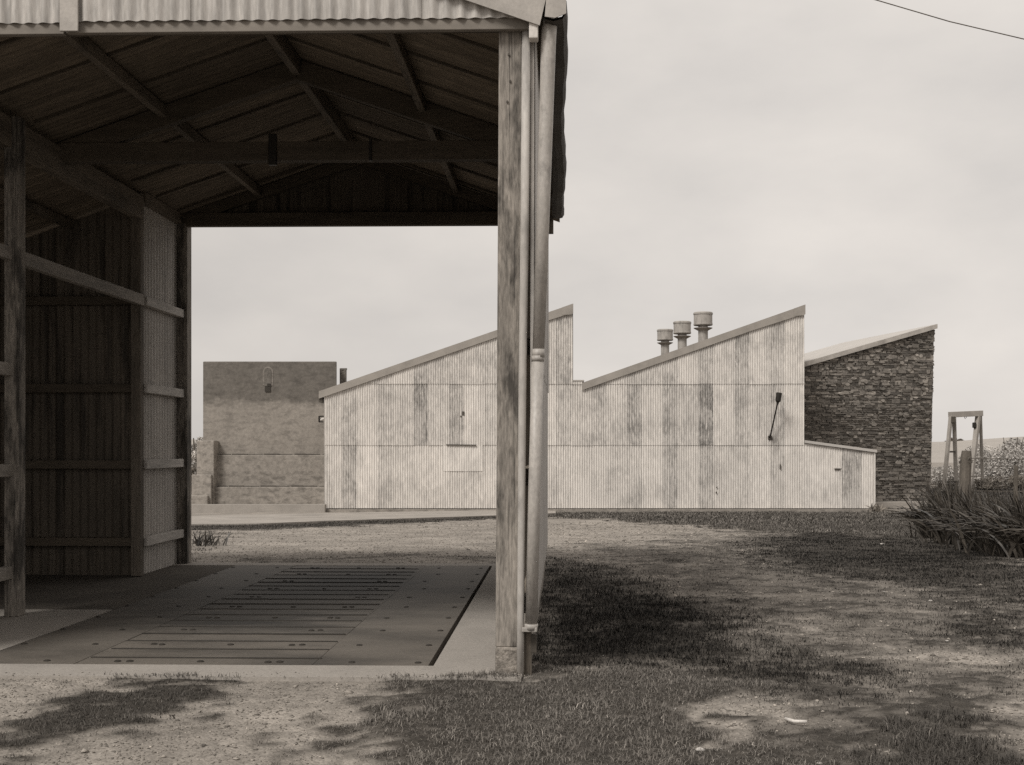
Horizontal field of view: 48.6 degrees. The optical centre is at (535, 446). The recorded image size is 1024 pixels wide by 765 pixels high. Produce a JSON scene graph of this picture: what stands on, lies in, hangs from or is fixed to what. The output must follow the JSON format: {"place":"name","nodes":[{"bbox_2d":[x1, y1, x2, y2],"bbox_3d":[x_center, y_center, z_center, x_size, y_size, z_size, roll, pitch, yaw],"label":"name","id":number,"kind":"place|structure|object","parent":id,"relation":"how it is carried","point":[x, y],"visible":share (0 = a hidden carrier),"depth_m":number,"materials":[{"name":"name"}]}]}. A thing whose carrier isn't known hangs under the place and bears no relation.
{"place":"outdoors","nodes":[
{"label":"outdoors","id":0,"kind":"place"},
{"bbox_2d":[0,565,232,609],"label":"dirt floor","id":1,"kind":"structure","parent":0,"point":[96,592],"depth_m":9.67,"materials":[{"name":"grey soil"}]},
{"bbox_2d":[0,563,521,681],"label":"concrete floor","id":2,"kind":"structure","parent":0,"point":[470,645],"depth_m":6.20,"materials":[{"name":"grey concrete"}]},
{"bbox_2d":[0,565,488,665],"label":"weighbridge deck","id":3,"kind":"structure","parent":2,"relation":"on","point":[322,615],"depth_m":7.72,"materials":[{"name":"metal"}]},
{"bbox_2d":[0,0,567,677],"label":"open shed","id":4,"kind":"structure","parent":2,"relation":"on","point":[140,140],"depth_m":8.75,"materials":[{"name":"wood"}]},
{"bbox_2d":[191,510,555,525],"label":"path","id":5,"kind":"structure","parent":0,"point":[253,519],"depth_m":28.63,"materials":[{"name":"concrete"}]},
{"bbox_2d":[0,463,1023,764],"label":"ground","id":6,"kind":"structure","parent":0,"point":[300,711],"depth_m":5.84,"materials":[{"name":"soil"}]},
{"bbox_2d":[147,703,206,719],"bbox_3d":[-1.682,1.211,5.165,0.381,0.036,0.335,0,0,-25],"label":"weed","id":7,"kind":"object","parent":6,"relation":"on","point":[169,714],"visible":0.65,"depth_m":5.11,"materials":[{"name":"grey plant"}]},
{"bbox_2d":[191,450,196,473],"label":"shrub","id":8,"kind":"object","parent":6,"relation":"on","point":[193,453],"visible":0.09,"depth_m":51.83,"materials":[{"name":"grey plant"}]},
{"bbox_2d":[191,465,196,491],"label":"shrub","id":9,"kind":"object","parent":6,"relation":"on","point":[193,471],"visible":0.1,"depth_m":44.84,"materials":[{"name":"grey plant"}]},
{"bbox_2d":[191,437,202,464],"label":"tree","id":10,"kind":"object","parent":6,"relation":"on","point":[194,446],"visible":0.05,"depth_m":61.78,"materials":[{"name":"grey plant"}]},
{"bbox_2d":[191,529,232,546],"bbox_3d":[-4.499,1.211,15.419,0.606,0.284,0.579,0,0,28],"label":"weed","id":11,"kind":"object","parent":6,"relation":"on","point":[206,540],"visible":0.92,"depth_m":15.40,"materials":[{"name":"grey plant"}]},
{"bbox_2d":[191,361,346,503],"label":"cement building","id":12,"kind":"structure","parent":6,"relation":"on","point":[262,442],"depth_m":40.50,"materials":[{"name":"concrete"}]},
{"bbox_2d":[191,304,919,512],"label":"sawtooth building","id":13,"kind":"structure","parent":6,"relation":"on","point":[683,427],"depth_m":36.59,"materials":[{"name":"metal"}]},
{"bbox_2d":[318,416,323,422],"bbox_3d":[-6.927,-0.896,36.920,0.250,0.220,0.120,0,0,0],"label":"side lamp","id":14,"kind":"object","parent":13,"relation":"attached to","point":[319,419],"visible":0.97,"depth_m":36.88,"materials":[{"name":"black"}]},
{"bbox_2d":[768,392,781,439],"bbox_3d":[7.671,-0.976,36.282,0.212,1.504,0.669,0,0,-14],"label":"wall lamp","id":15,"kind":"object","parent":13,"relation":"attached to","point":[778,397],"visible":1,"depth_m":36.06,"materials":[{"name":"black metal"}]},
{"bbox_2d":[784,717,806,723],"bbox_3d":[1.137,1.200,4.967,0.104,0.017,0.038,0,0,34],"label":"stick","id":16,"kind":"object","parent":6,"relation":"on","point":[795,721],"visible":1,"depth_m":4.95,"materials":[{"name":"white paint"}]},
{"bbox_2d":[804,324,937,505],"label":"stone building","id":17,"kind":"structure","parent":6,"relation":"on","point":[875,392],"depth_m":39.58,"materials":[{"name":"stone"}]},
{"bbox_2d":[864,504,886,511],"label":"weed","id":18,"kind":"object","parent":6,"relation":"on","point":[876,508],"visible":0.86,"depth_m":35.84,"materials":[{"name":"grey plant"}]},
{"bbox_2d":[877,478,966,538],"bbox_3d":[6.254,0.967,17.651,1.989,0.984,1.878,0,0,0],"label":"flax clump","id":19,"kind":"object","parent":6,"relation":"on","point":[924,531],"visible":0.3,"depth_m":17.60,"materials":[{"name":"grey plant"}]},
{"bbox_2d":[931,464,951,486],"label":"shrub","id":20,"kind":"object","parent":6,"relation":"on","point":[933,472],"visible":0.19,"depth_m":50.90,"materials":[{"name":"grey plant"}]},
{"bbox_2d":[906,490,977,511],"bbox_3d":[8.739,1.256,23.941,1.598,0.862,1.800,0,0,0],"label":"flax clump","id":21,"kind":"object","parent":6,"relation":"on","point":[926,503],"visible":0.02,"depth_m":24.02,"materials":[{"name":"grey plant"}]},
{"bbox_2d":[904,467,983,514],"bbox_3d":[7.443,0.949,20.243,1.592,1.201,1.243,0,0,-36],"label":"flax clump","id":22,"kind":"object","parent":6,"relation":"on","point":[952,491],"visible":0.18,"depth_m":20.22,"materials":[{"name":"grey plant"}]},
{"bbox_2d":[897,483,995,544],"bbox_3d":[5.853,0.927,15.947,1.636,0.936,1.377,0,0,34],"label":"flax clump","id":23,"kind":"object","parent":6,"relation":"on","point":[949,535],"visible":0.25,"depth_m":15.91,"materials":[{"name":"grey plant"}]},
{"bbox_2d":[905,481,1016,550],"bbox_3d":[5.667,0.876,14.414,1.503,0.936,1.957,0,0,-15],"label":"flax clump","id":24,"kind":"object","parent":6,"relation":"on","point":[957,544],"visible":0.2,"depth_m":14.45,"materials":[{"name":"grey plant"}]},
{"bbox_2d":[941,410,983,490],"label":"lifting gantry","id":25,"kind":"object","parent":6,"relation":"on","point":[976,426],"visible":0.91,"depth_m":46.37,"materials":[{"name":"grey paint"}]},
{"bbox_2d":[933,468,992,486],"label":"shrub","id":26,"kind":"object","parent":6,"relation":"on","point":[938,473],"visible":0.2,"depth_m":49.32,"materials":[{"name":"grey plant"}]},
{"bbox_2d":[911,475,1023,557],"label":"flax clump","id":27,"kind":"object","parent":6,"relation":"on","point":[1011,550],"visible":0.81,"depth_m":12.75,"materials":[{"name":"grey plant"}]},
{"bbox_2d":[922,479,1022,555],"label":"flax clump","id":28,"kind":"object","parent":6,"relation":"on","point":[990,543],"visible":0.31,"depth_m":13.49,"materials":[{"name":"grey plant"}]},
{"bbox_2d":[963,490,1013,508],"bbox_3d":[7.619,1.113,19.225,1.300,0.790,1.857,0,0,27],"label":"flax clump","id":29,"kind":"object","parent":6,"relation":"on","point":[992,499],"visible":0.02,"depth_m":19.00,"materials":[{"name":"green plant"}]},
{"bbox_2d":[953,486,1023,557],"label":"flax clump","id":30,"kind":"object","parent":6,"relation":"on","point":[1015,529],"visible":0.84,"depth_m":12.54,"materials":[{"name":"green plant"}]},
{"bbox_2d":[958,437,1023,485],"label":"shrub","id":31,"kind":"object","parent":6,"relation":"on","point":[1003,468],"visible":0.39,"depth_m":51.15,"materials":[{"name":"grey plant"}]},
{"bbox_2d":[958,451,1023,506],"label":"wire fence","id":32,"kind":"object","parent":6,"relation":"on","point":[965,462],"visible":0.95,"depth_m":24.93,"materials":[{"name":"grey wood"}]},
{"bbox_2d":[973,477,1009,489],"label":"shrub","id":33,"kind":"object","parent":6,"relation":"on","point":[993,483],"visible":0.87,"depth_m":46.95,"materials":[{"name":"grey plant"}]},
{"bbox_2d":[1006,475,1023,488],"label":"shrub","id":34,"kind":"object","parent":6,"relation":"on","point":[1020,481],"visible":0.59,"depth_m":47.95,"materials":[{"name":"grey plant"}]},
{"bbox_2d":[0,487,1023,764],"bbox_3d":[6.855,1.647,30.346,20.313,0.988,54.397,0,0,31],"label":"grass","id":35,"kind":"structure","parent":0,"point":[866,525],"depth_m":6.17,"materials":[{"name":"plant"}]},
{"bbox_2d":[191,437,1023,462],"bbox_3d":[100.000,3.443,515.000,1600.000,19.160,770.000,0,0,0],"label":"hill","id":36,"kind":"structure","parent":0,"point":[937,452],"depth_m":286.35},
{"bbox_2d":[191,0,1023,441],"label":"sky","id":37,"kind":"structure","parent":0,"point":[859,164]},
{"bbox_2d":[876,0,1023,39],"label":"overhead wire","id":38,"kind":"object","parent":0,"point":[950,21],"visible":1,"depth_m":15.99,"materials":[{"name":"black metal"}]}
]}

